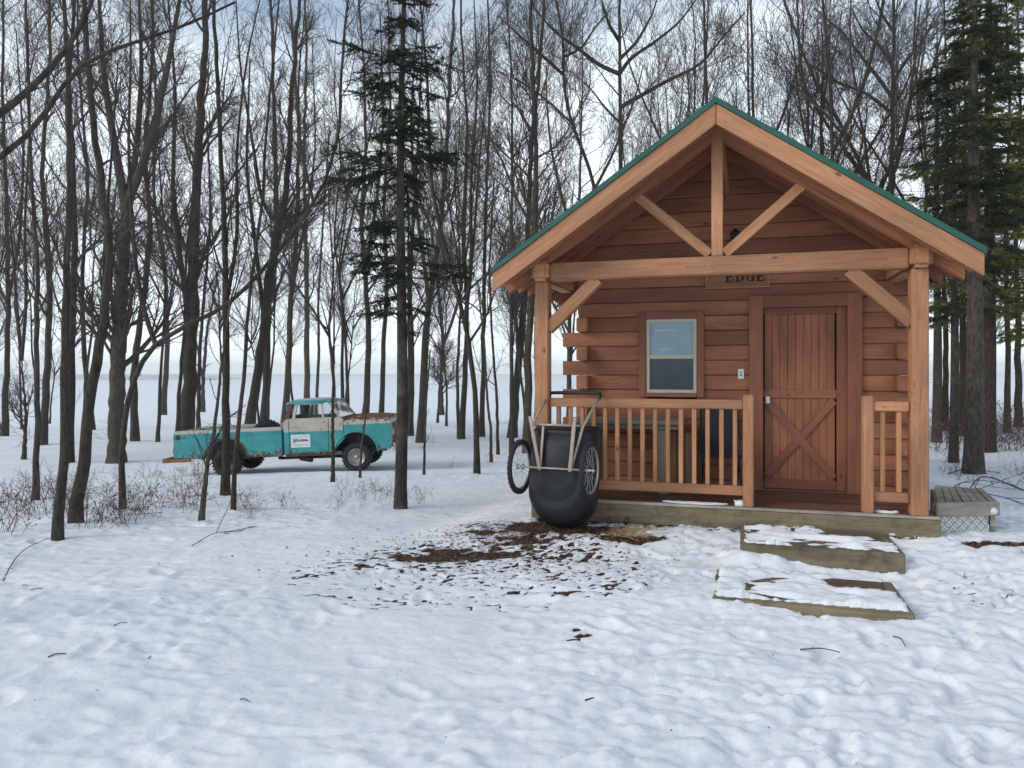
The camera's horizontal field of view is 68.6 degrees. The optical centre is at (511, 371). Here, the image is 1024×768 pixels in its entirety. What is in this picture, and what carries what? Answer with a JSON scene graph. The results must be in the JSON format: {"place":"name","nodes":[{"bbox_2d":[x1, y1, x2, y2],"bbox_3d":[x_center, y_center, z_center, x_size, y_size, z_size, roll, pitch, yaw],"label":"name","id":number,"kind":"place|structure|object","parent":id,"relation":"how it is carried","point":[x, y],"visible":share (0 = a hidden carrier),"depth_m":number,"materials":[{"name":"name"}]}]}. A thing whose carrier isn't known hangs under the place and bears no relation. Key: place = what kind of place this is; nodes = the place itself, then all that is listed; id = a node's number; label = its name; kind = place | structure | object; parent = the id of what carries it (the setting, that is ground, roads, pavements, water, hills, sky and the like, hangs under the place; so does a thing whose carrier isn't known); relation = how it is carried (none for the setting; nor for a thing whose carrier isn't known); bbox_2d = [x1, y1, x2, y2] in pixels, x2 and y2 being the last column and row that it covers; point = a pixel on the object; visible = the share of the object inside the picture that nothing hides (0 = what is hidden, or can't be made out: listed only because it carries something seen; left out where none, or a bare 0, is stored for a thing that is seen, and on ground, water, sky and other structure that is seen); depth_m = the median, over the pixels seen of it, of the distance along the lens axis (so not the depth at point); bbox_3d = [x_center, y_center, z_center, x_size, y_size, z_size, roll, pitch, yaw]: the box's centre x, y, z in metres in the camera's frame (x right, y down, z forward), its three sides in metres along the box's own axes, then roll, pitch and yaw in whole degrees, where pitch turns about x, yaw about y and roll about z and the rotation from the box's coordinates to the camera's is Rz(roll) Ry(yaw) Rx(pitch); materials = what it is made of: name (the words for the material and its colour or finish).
{"place":"outdoors","nodes":[
{"label":"outdoors","id":0,"kind":"place"},
{"bbox_2d":[0,375,241,379],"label":"hills","id":1,"kind":"structure","parent":0,"point":[140,377],"depth_m":389.79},
{"bbox_2d":[0,373,1023,767],"bbox_3d":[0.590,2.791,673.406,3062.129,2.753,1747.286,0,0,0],"label":"ground","id":2,"kind":"structure","parent":0,"point":[334,663],"depth_m":4.90,"materials":[{"name":"snow"}]},
{"bbox_2d":[0,0,94,435],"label":"bare tree","id":3,"kind":"object","parent":2,"relation":"on","point":[5,426],"visible":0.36,"depth_m":33.84,"materials":[{"name":"brown plant"}]},
{"bbox_2d":[0,0,113,444],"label":"bare tree","id":4,"kind":"object","parent":2,"relation":"on","point":[46,388],"visible":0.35,"depth_m":28.42,"materials":[{"name":"brown plant"}]},
{"bbox_2d":[0,0,135,499],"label":"bare tree","id":5,"kind":"object","parent":2,"relation":"on","point":[37,435],"visible":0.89,"depth_m":10.78,"materials":[{"name":"brown plant"}]},
{"bbox_2d":[24,0,119,429],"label":"bare tree","id":6,"kind":"object","parent":2,"relation":"on","point":[83,341],"visible":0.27,"depth_m":39.20,"materials":[{"name":"brown plant"}]},
{"bbox_2d":[0,0,144,459],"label":"bare tree","id":7,"kind":"object","parent":2,"relation":"on","point":[21,349],"visible":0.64,"depth_m":23.59,"materials":[{"name":"brown plant"}]},
{"bbox_2d":[20,130,133,402],"bbox_3d":[-22.305,-4.964,38.636,5.354,16.577,5.302,0,0,31],"label":"bare tree","id":8,"kind":"object","parent":2,"relation":"on","point":[87,365],"visible":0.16,"depth_m":38.94,"materials":[{"name":"brown plant"}]},
{"bbox_2d":[8,0,169,540],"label":"bare tree","id":9,"kind":"object","parent":2,"relation":"on","point":[57,531],"visible":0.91,"depth_m":7.58,"materials":[{"name":"grey plant"}]},
{"bbox_2d":[10,0,185,523],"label":"bare tree","id":10,"kind":"object","parent":2,"relation":"on","point":[77,496],"visible":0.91,"depth_m":8.54,"materials":[{"name":"brown plant"}]},
{"bbox_2d":[0,0,196,462],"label":"bare tree","id":11,"kind":"object","parent":2,"relation":"on","point":[72,384],"visible":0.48,"depth_m":22.95,"materials":[{"name":"grey plant"}]},
{"bbox_2d":[0,453,221,534],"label":"undergrowth","id":12,"kind":"object","parent":2,"relation":"on","point":[107,504],"visible":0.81,"depth_m":9.27,"materials":[{"name":"plant"}]},
{"bbox_2d":[0,0,234,160],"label":"branch","id":13,"kind":"object","parent":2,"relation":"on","point":[20,97],"visible":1,"depth_m":5.34,"materials":[{"name":"grey plant"}]},
{"bbox_2d":[18,0,226,463],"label":"bare tree","id":14,"kind":"object","parent":2,"relation":"on","point":[117,350],"visible":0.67,"depth_m":22.74,"materials":[{"name":"brown plant"}]},
{"bbox_2d":[45,89,203,441],"bbox_3d":[-14.946,-4.294,29.938,6.407,14.724,3.237,0,0,-25],"label":"bare tree","id":15,"kind":"object","parent":2,"relation":"on","point":[157,435],"visible":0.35,"depth_m":30.15,"materials":[{"name":"grey plant"}]},
{"bbox_2d":[53,0,214,440],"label":"bare tree","id":16,"kind":"object","parent":2,"relation":"on","point":[134,428],"visible":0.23,"depth_m":30.41,"materials":[{"name":"grey plant"}]},
{"bbox_2d":[33,0,268,430],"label":"bare tree","id":17,"kind":"object","parent":2,"relation":"on","point":[189,388],"visible":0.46,"depth_m":27.98,"materials":[{"name":"brown plant"}]},
{"bbox_2d":[130,0,203,414],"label":"bare tree","id":18,"kind":"object","parent":2,"relation":"on","point":[165,382],"visible":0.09,"depth_m":67.64,"materials":[{"name":"grey plant"}]},
{"bbox_2d":[105,44,232,431],"bbox_3d":[-11.723,-4.186,25.644,4.371,14.450,4.779,0,0,-8],"label":"bare tree","id":19,"kind":"object","parent":2,"relation":"on","point":[178,408],"visible":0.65,"depth_m":25.70,"materials":[{"name":"grey plant"}]},
{"bbox_2d":[196,276,217,411],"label":"sapling","id":20,"kind":"object","parent":2,"relation":"on","point":[203,370],"visible":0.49,"depth_m":75.59,"materials":[{"name":"brown plant"}]},
{"bbox_2d":[196,121,220,427],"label":"sapling","id":21,"kind":"object","parent":2,"relation":"on","point":[198,418],"visible":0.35,"depth_m":37.27,"materials":[{"name":"brown plant"}]},
{"bbox_2d":[173,300,267,520],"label":"bare tree","id":22,"kind":"object","parent":2,"relation":"on","point":[203,495],"visible":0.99,"depth_m":8.77,"materials":[{"name":"grey plant"}]},
{"bbox_2d":[178,182,264,424],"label":"bare tree","id":23,"kind":"object","parent":2,"relation":"on","point":[219,324],"visible":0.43,"depth_m":29.95,"materials":[{"name":"grey plant"}]},
{"bbox_2d":[140,0,305,495],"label":"bare tree","id":24,"kind":"object","parent":2,"relation":"on","point":[225,481],"visible":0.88,"depth_m":11.23,"materials":[{"name":"brown plant"}]},
{"bbox_2d":[74,0,389,508],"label":"bare tree","id":25,"kind":"object","parent":2,"relation":"on","point":[136,375],"visible":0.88,"depth_m":9.62,"materials":[{"name":"grey plant"}]},
{"bbox_2d":[155,0,325,510],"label":"bare tree","id":26,"kind":"object","parent":2,"relation":"on","point":[239,418],"visible":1,"depth_m":9.49,"materials":[{"name":"brown plant"}]},
{"bbox_2d":[209,249,290,422],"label":"bare tree","id":27,"kind":"object","parent":2,"relation":"on","point":[254,330],"visible":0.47,"depth_m":39.13,"materials":[{"name":"brown plant"}]},
{"bbox_2d":[133,0,367,423],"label":"bare tree","id":28,"kind":"object","parent":2,"relation":"on","point":[252,404],"visible":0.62,"depth_m":31.09,"materials":[{"name":"brown plant"}]},
{"bbox_2d":[227,157,311,419],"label":"bare tree","id":29,"kind":"object","parent":2,"relation":"on","point":[269,387],"visible":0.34,"depth_m":33.20,"materials":[{"name":"brown plant"}]},
{"bbox_2d":[232,0,321,420],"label":"bare tree","id":30,"kind":"object","parent":2,"relation":"on","point":[267,360],"visible":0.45,"depth_m":41.36,"materials":[{"name":"brown plant"}]},
{"bbox_2d":[162,397,395,474],"bbox_3d":[-5.438,1.533,18.382,5.421,1.760,1.894,-2,0,-1],"label":"pickup truck","id":31,"kind":"object","parent":2,"relation":"on","point":[302,432],"visible":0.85,"depth_m":17.50,"materials":[{"name":"paint"}]},
{"bbox_2d":[253,211,325,414],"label":"bare tree","id":32,"kind":"object","parent":2,"relation":"on","point":[289,346],"visible":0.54,"depth_m":42.85,"materials":[{"name":"brown plant"}]},
{"bbox_2d":[208,100,380,397],"bbox_3d":[-8.114,-3.698,28.378,6.329,13.535,4.458,0,0,1],"label":"bare tree","id":33,"kind":"object","parent":2,"relation":"on","point":[330,309],"visible":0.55,"depth_m":28.30,"materials":[{"name":"brown plant"}]},
{"bbox_2d":[266,0,337,397],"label":"bare tree","id":34,"kind":"object","parent":2,"relation":"on","point":[306,371],"visible":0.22,"depth_m":61.55,"materials":[{"name":"brown plant"}]},
{"bbox_2d":[249,0,356,422],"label":"bare tree","id":35,"kind":"object","parent":2,"relation":"on","point":[286,396],"visible":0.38,"depth_m":46.67,"materials":[{"name":"brown plant"}]},
{"bbox_2d":[311,133,331,396],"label":"bare tree","id":36,"kind":"object","parent":2,"relation":"on","point":[318,357],"visible":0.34,"depth_m":67.47,"materials":[{"name":"brown plant"}]},
{"bbox_2d":[152,425,497,518],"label":"dry weeds","id":37,"kind":"object","parent":2,"relation":"on","point":[380,490],"visible":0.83,"depth_m":10.21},
{"bbox_2d":[316,253,346,481],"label":"sapling","id":38,"kind":"object","parent":2,"relation":"on","point":[332,478],"visible":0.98,"depth_m":14.08,"materials":[{"name":"grey plant"}]},
{"bbox_2d":[285,0,394,398],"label":"bare tree","id":39,"kind":"object","parent":2,"relation":"on","point":[341,365],"visible":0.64,"depth_m":25.48,"materials":[{"name":"brown plant"}]},
{"bbox_2d":[321,259,392,400],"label":"bare tree","id":40,"kind":"object","parent":2,"relation":"on","point":[353,327],"visible":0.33,"depth_m":49.46,"materials":[{"name":"grey plant"}]},
{"bbox_2d":[312,0,417,412],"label":"bare tree","id":41,"kind":"object","parent":2,"relation":"on","point":[367,360],"visible":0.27,"depth_m":41.52,"materials":[{"name":"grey plant"}]},
{"bbox_2d":[297,72,439,405],"bbox_3d":[-5.984,-4.534,30.228,6.724,15.249,3.376,0,0,24],"label":"bare tree","id":42,"kind":"object","parent":2,"relation":"on","point":[346,358],"visible":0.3,"depth_m":30.60,"materials":[{"name":"brown plant"}]},
{"bbox_2d":[304,94,468,416],"bbox_3d":[-4.480,-3.544,25.389,6.717,13.068,4.012,0,0,-43],"label":"bare tree","id":43,"kind":"object","parent":2,"relation":"on","point":[410,349],"visible":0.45,"depth_m":25.78,"materials":[{"name":"grey plant"}]},
{"bbox_2d":[350,0,429,412],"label":"bare tree","id":44,"kind":"object","parent":2,"relation":"on","point":[382,375],"visible":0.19,"depth_m":42.57,"materials":[{"name":"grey plant"}]},
{"bbox_2d":[313,0,468,435],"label":"bare tree","id":45,"kind":"object","parent":2,"relation":"on","point":[411,422],"visible":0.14,"depth_m":33.85,"materials":[{"name":"grey plant"}]},
{"bbox_2d":[314,0,480,509],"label":"spruce tree","id":46,"kind":"object","parent":2,"relation":"on","point":[402,134],"visible":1,"depth_m":9.74,"materials":[{"name":"green plant"}]},
{"bbox_2d":[357,132,460,421],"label":"bare tree","id":47,"kind":"object","parent":2,"relation":"on","point":[430,325],"visible":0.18,"depth_m":33.33,"materials":[{"name":"grey plant"}]},
{"bbox_2d":[375,218,471,425],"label":"bare tree","id":48,"kind":"object","parent":2,"relation":"on","point":[446,323],"visible":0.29,"depth_m":43.27,"materials":[{"name":"grey plant"}]},
{"bbox_2d":[357,0,514,442],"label":"bare tree","id":49,"kind":"object","parent":2,"relation":"on","point":[421,406],"visible":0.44,"depth_m":29.16,"materials":[{"name":"grey plant"}]},
{"bbox_2d":[333,0,570,473],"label":"bare tree","id":50,"kind":"object","parent":2,"relation":"on","point":[476,416],"visible":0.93,"depth_m":16.05,"materials":[{"name":"grey plant"}]},
{"bbox_2d":[420,137,491,414],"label":"bare tree","id":51,"kind":"object","parent":2,"relation":"on","point":[436,378],"visible":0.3,"depth_m":67.73,"materials":[{"name":"grey plant"}]},
{"bbox_2d":[158,519,759,604],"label":"leaf litter","id":52,"kind":"object","parent":2,"relation":"on","point":[521,533],"visible":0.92,"depth_m":7.06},
{"bbox_2d":[415,76,502,435],"bbox_3d":[-2.171,-5.229,32.338,4.955,16.798,4.504,0,0,-11],"label":"bare tree","id":53,"kind":"object","parent":2,"relation":"on","point":[457,376],"visible":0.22,"depth_m":32.54,"materials":[{"name":"grey plant"}]},
{"bbox_2d":[393,0,536,436],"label":"bare tree","id":54,"kind":"object","parent":2,"relation":"on","point":[482,414],"visible":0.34,"depth_m":33.16,"materials":[{"name":"grey plant"}]},
{"bbox_2d":[423,0,527,438],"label":"bare tree","id":55,"kind":"object","parent":2,"relation":"on","point":[462,424],"visible":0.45,"depth_m":31.96,"materials":[{"name":"grey plant"}]},
{"bbox_2d":[448,157,509,454],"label":"sapling","id":56,"kind":"object","parent":2,"relation":"on","point":[496,389],"visible":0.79,"depth_m":23.84,"materials":[{"name":"brown plant"}]},
{"bbox_2d":[473,287,502,461],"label":"sapling","id":57,"kind":"object","parent":2,"relation":"on","point":[489,420],"visible":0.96,"depth_m":20.25,"materials":[{"name":"grey plant"}]},
{"bbox_2d":[420,0,586,452],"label":"bare tree","id":58,"kind":"object","parent":2,"relation":"on","point":[526,434],"visible":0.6,"depth_m":23.93,"materials":[{"name":"grey plant"}]},
{"bbox_2d":[431,0,602,451],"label":"bare tree","id":59,"kind":"object","parent":2,"relation":"on","point":[511,419],"visible":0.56,"depth_m":23.99,"materials":[{"name":"grey plant"}]},
{"bbox_2d":[472,126,562,415],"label":"bare tree","id":60,"kind":"object","parent":2,"relation":"on","point":[516,301],"visible":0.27,"depth_m":26.59,"materials":[{"name":"grey plant"}]},
{"bbox_2d":[464,0,604,437],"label":"bare tree","id":61,"kind":"object","parent":2,"relation":"on","point":[521,336],"visible":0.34,"depth_m":32.48,"materials":[{"name":"brown plant"}]},
{"bbox_2d":[478,0,609,300],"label":"bare tree","id":62,"kind":"object","parent":2,"relation":"on","point":[528,38],"visible":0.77,"depth_m":23.75,"materials":[{"name":"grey plant"}]},
{"bbox_2d":[507,391,601,528],"bbox_3d":[0.464,0.830,7.343,0.814,1.398,0.759,0,-9,25],"label":"garden cart","id":63,"kind":"object","parent":2,"relation":"on","point":[562,480],"visible":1,"depth_m":7.27,"materials":[{"name":"plastic"}]},
{"bbox_2d":[485,0,628,188],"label":"bare tree","id":64,"kind":"object","parent":2,"relation":"on","point":[564,62],"visible":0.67,"depth_m":23.86,"materials":[{"name":"grey plant"}]},
{"bbox_2d":[475,1,677,422],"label":"bare tree","id":65,"kind":"object","parent":2,"relation":"on","point":[618,139],"visible":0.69,"depth_m":17.27,"materials":[{"name":"grey plant"}]},
{"bbox_2d":[591,31,673,165],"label":"bare tree","id":66,"kind":"object","parent":2,"relation":"on","point":[650,126],"visible":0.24,"depth_m":21.79,"materials":[{"name":"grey plant"}]},
{"bbox_2d":[520,0,749,167],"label":"bare tree","id":67,"kind":"object","parent":2,"relation":"on","point":[618,37],"visible":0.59,"depth_m":23.87,"materials":[{"name":"grey plant"}]},
{"bbox_2d":[622,14,708,155],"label":"bare tree","id":68,"kind":"object","parent":2,"relation":"on","point":[659,88],"visible":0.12,"depth_m":29.59,"materials":[{"name":"grey plant"}]},
{"bbox_2d":[590,0,749,153],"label":"bare tree","id":69,"kind":"object","parent":2,"relation":"on","point":[660,65],"visible":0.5,"depth_m":18.18,"materials":[{"name":"grey plant"}]},
{"bbox_2d":[600,0,763,173],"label":"bare tree","id":70,"kind":"object","parent":2,"relation":"on","point":[704,39],"visible":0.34,"depth_m":16.10,"materials":[{"name":"grey plant"}]},
{"bbox_2d":[640,24,730,138],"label":"bare tree","id":71,"kind":"object","parent":2,"relation":"on","point":[689,103],"visible":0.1,"depth_m":19.44,"materials":[{"name":"grey plant"}]},
{"bbox_2d":[490,96,986,537],"bbox_3d":[2.649,-0.512,9.443,4.384,4.066,5.288,0,0,17],"label":"log cabin","id":72,"kind":"object","parent":2,"relation":"on","point":[716,252],"visible":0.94,"depth_m":7.90,"materials":[{"name":"brown wood"}]},
{"bbox_2d":[567,416,686,493],"bbox_3d":[1.276,0.908,8.339,1.271,0.784,0.561,0,0,17],"label":"table","id":73,"kind":"object","parent":72,"relation":"on","point":[674,423],"visible":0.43,"depth_m":8.01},
{"bbox_2d":[639,311,703,396],"bbox_3d":[1.821,-0.200,8.572,0.732,0.972,0.097,0,0,17],"label":"window","id":74,"kind":"structure","parent":72,"relation":"in","point":[671,344],"depth_m":8.56,"materials":[{"name":"glass"}]},
{"bbox_2d":[670,432,691,483],"bbox_3d":[1.870,0.980,8.278,0.267,0.640,0.231,0,0,17],"label":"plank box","id":75,"kind":"object","parent":72,"relation":"on","point":[674,457],"visible":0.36,"depth_m":8.17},
{"bbox_2d":[698,399,742,496],"bbox_3d":[2.239,0.803,8.061,0.448,1.011,0.473,0,0,11],"label":"folding chair","id":76,"kind":"object","parent":72,"relation":"on","point":[714,433],"visible":0.68,"depth_m":8.18,"materials":[{"name":"black fabric"}]},
{"bbox_2d":[763,306,846,490],"bbox_3d":[3.188,0.286,8.180,0.851,1.989,0.112,0,0,17],"label":"door","id":77,"kind":"structure","parent":72,"relation":"in","point":[799,392],"depth_m":8.20,"materials":[{"name":"red wood"}]},
{"bbox_2d":[700,0,860,172],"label":"bare tree","id":78,"kind":"object","parent":2,"relation":"on","point":[749,65],"visible":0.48,"depth_m":19.88,"materials":[{"name":"grey plant"}]},
{"bbox_2d":[679,0,932,193],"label":"bare tree","id":79,"kind":"object","parent":2,"relation":"on","point":[874,138],"visible":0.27,"depth_m":21.64,"materials":[{"name":"grey plant"}]},
{"bbox_2d":[712,569,914,620],"bbox_3d":[2.184,1.671,5.583,1.310,0.113,0.795,0,0,17],"label":"step","id":80,"kind":"object","parent":2,"relation":"on","point":[820,610],"visible":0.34,"depth_m":5.23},
{"bbox_2d":[751,42,884,181],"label":"bare tree","id":81,"kind":"object","parent":2,"relation":"on","point":[796,122],"visible":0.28,"depth_m":18.84,"materials":[{"name":"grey plant"}]},
{"bbox_2d":[740,526,904,573],"bbox_3d":[2.686,1.556,6.632,1.280,0.174,0.795,0,0,17],"label":"step","id":82,"kind":"object","parent":2,"relation":"on","point":[874,560],"visible":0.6,"depth_m":6.25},
{"bbox_2d":[754,0,898,194],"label":"bare tree","id":83,"kind":"object","parent":2,"relation":"on","point":[824,93],"visible":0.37,"depth_m":20.41,"materials":[{"name":"grey plant"}]},
{"bbox_2d":[749,0,907,375],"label":"bare tree","id":84,"kind":"object","parent":2,"relation":"on","point":[798,38],"visible":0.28,"depth_m":23.61,"materials":[{"name":"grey plant"}]},
{"bbox_2d":[777,0,889,146],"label":"bare tree","id":85,"kind":"object","parent":2,"relation":"on","point":[798,17],"visible":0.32,"depth_m":23.73,"materials":[{"name":"grey plant"}]},
{"bbox_2d":[756,0,955,165],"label":"bare tree","id":86,"kind":"object","parent":2,"relation":"on","point":[833,146],"visible":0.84,"depth_m":16.80,"materials":[{"name":"grey plant"}]},
{"bbox_2d":[766,0,979,194],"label":"bare tree","id":87,"kind":"object","parent":2,"relation":"on","point":[901,141],"visible":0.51,"depth_m":19.02,"materials":[{"name":"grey plant"}]},
{"bbox_2d":[795,0,954,375],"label":"bare tree","id":88,"kind":"object","parent":2,"relation":"on","point":[874,30],"visible":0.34,"depth_m":23.91,"materials":[{"name":"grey plant"}]},
{"bbox_2d":[786,0,965,353],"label":"bare tree","id":89,"kind":"object","parent":2,"relation":"on","point":[922,156],"visible":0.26,"depth_m":21.62,"materials":[{"name":"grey plant"}]},
{"bbox_2d":[838,0,969,382],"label":"bare tree","id":90,"kind":"object","parent":2,"relation":"on","point":[911,55],"visible":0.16,"depth_m":23.93,"materials":[{"name":"brown plant"}]},
{"bbox_2d":[888,26,968,442],"bbox_3d":[11.000,-3.434,19.055,2.891,10.832,2.932,0,0,0],"label":"spruce tree","id":91,"kind":"object","parent":2,"relation":"on","point":[937,376],"visible":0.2,"depth_m":19.04,"materials":[{"name":"green plant"}]},
{"bbox_2d":[897,0,1013,430],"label":"bare tree","id":92,"kind":"object","parent":2,"relation":"on","point":[945,390],"visible":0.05,"depth_m":22.75,"materials":[{"name":"brown plant"}]},
{"bbox_2d":[896,0,1023,452],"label":"spruce tree","id":93,"kind":"object","parent":2,"relation":"on","point":[990,293],"visible":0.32,"depth_m":16.19,"materials":[{"name":"green plant"}]},
{"bbox_2d":[899,0,1023,474],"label":"spruce tree","id":94,"kind":"object","parent":2,"relation":"on","point":[972,185],"visible":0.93,"depth_m":12.57,"materials":[{"name":"green plant"}]},
{"bbox_2d":[903,0,1023,435],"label":"bare tree","id":95,"kind":"object","parent":2,"relation":"on","point":[962,336],"visible":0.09,"depth_m":21.12,"materials":[{"name":"grey plant"}]},
{"bbox_2d":[930,485,999,532],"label":"side platform","id":96,"kind":"structure","parent":2,"relation":"on","point":[958,509],"depth_m":6.94,"materials":[{"name":"grey wood"}]},
{"bbox_2d":[912,35,1023,462],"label":"spruce tree","id":97,"kind":"object","parent":2,"relation":"on","point":[953,309],"visible":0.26,"depth_m":14.04,"materials":[{"name":"green plant"}]},
{"bbox_2d":[929,398,1023,489],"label":"brush","id":98,"kind":"object","parent":2,"relation":"on","point":[1014,430],"visible":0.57,"depth_m":16.72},
{"bbox_2d":[929,0,1023,432],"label":"bare tree","id":99,"kind":"object","parent":2,"relation":"on","point":[1007,394],"visible":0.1,"depth_m":22.35,"materials":[{"name":"brown plant"}]},
{"bbox_2d":[981,102,1023,351],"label":"spruce tree","id":100,"kind":"object","parent":2,"relation":"on","point":[1010,337],"visible":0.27,"depth_m":18.00,"materials":[{"name":"green plant"}]},
{"bbox_2d":[981,0,1023,427],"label":"bare tree","id":101,"kind":"object","parent":2,"relation":"on","point":[1018,382],"visible":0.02,"depth_m":24.49,"materials":[{"name":"brown plant"}]},
{"bbox_2d":[0,0,1023,373],"label":"sky","id":102,"kind":"structure","parent":0,"point":[558,352],"materials":[{"name":"white"}]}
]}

